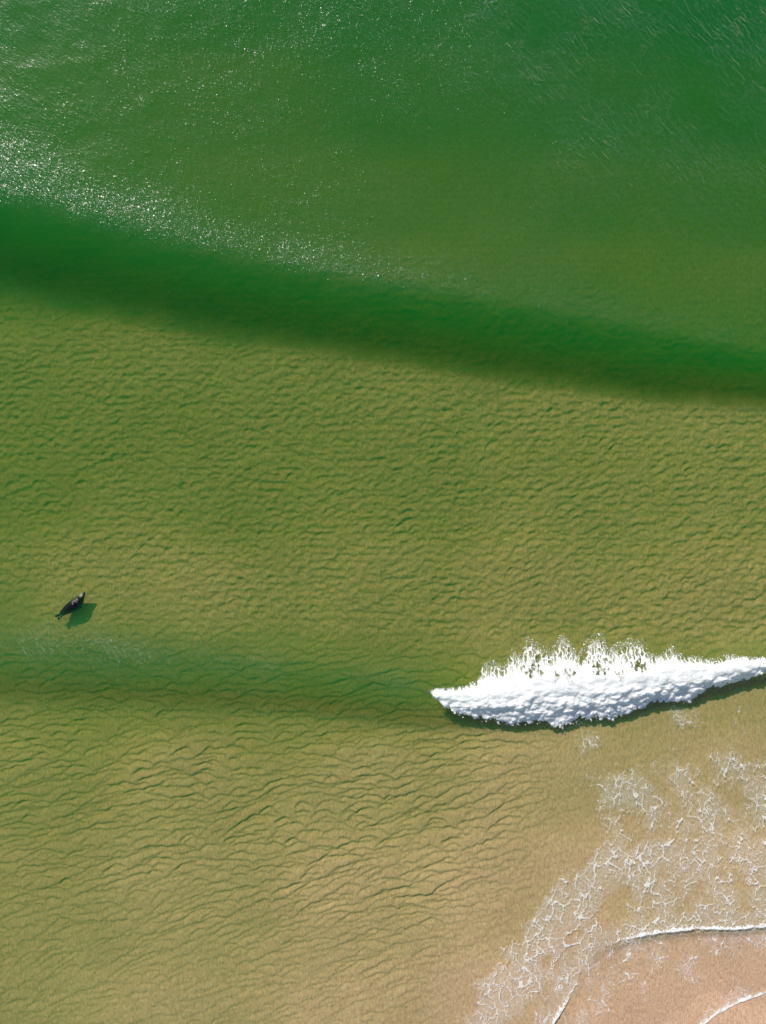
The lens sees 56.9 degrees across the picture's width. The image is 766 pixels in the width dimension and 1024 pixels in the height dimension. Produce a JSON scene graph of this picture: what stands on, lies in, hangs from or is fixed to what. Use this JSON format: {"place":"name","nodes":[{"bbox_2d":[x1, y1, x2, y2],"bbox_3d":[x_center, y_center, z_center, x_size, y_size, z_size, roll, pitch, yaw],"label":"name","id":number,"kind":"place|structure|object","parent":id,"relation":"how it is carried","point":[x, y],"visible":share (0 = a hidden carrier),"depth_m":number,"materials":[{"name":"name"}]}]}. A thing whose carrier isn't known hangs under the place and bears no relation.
{"place":"outdoors","nodes":[
{"label":"outdoors","id":0,"kind":"place"},
{"bbox_2d":[0,0,765,1023],"bbox_3d":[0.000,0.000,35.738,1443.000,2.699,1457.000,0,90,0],"label":"seabed","id":1,"kind":"structure","parent":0,"point":[338,442],"depth_m":35.24,"materials":[{"name":"beige sand"}]},
{"bbox_2d":[1,4,765,669],"bbox_3d":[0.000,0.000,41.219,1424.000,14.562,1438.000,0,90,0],"label":"sea water","id":2,"kind":"structure","parent":0,"point":[567,126],"depth_m":34.50,"materials":[{"name":"green liquid"}]},
{"bbox_2d":[55,592,85,619],"bbox_3d":[-15.229,4.632,34.680,1.932,0.511,0.564,-32,90,0],"label":"seal","id":3,"kind":"object","parent":2,"relation":"in","point":[74,604],"visible":1,"depth_m":34.51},
{"bbox_2d":[431,633,765,728],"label":"breaking wave","id":4,"kind":"object","parent":2,"relation":"on","point":[510,697],"visible":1,"depth_m":33.93,"materials":[{"name":"white liquid"}]},
{"bbox_2d":[468,716,765,1023],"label":"sea foam","id":5,"kind":"object","parent":2,"relation":"on","point":[647,884],"visible":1,"depth_m":34.48,"materials":[{"name":"white"}]},
{"bbox_2d":[552,923,765,1023],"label":"swash wave","id":6,"kind":"object","parent":2,"relation":"on","point":[673,929],"visible":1,"depth_m":34.37,"materials":[{"name":"white liquid"}]},
{"bbox_2d":[701,992,765,1023],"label":"swash edge","id":7,"kind":"object","parent":2,"relation":"on","point":[739,1000],"visible":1,"depth_m":34.44,"materials":[{"name":"white liquid"}]}
]}

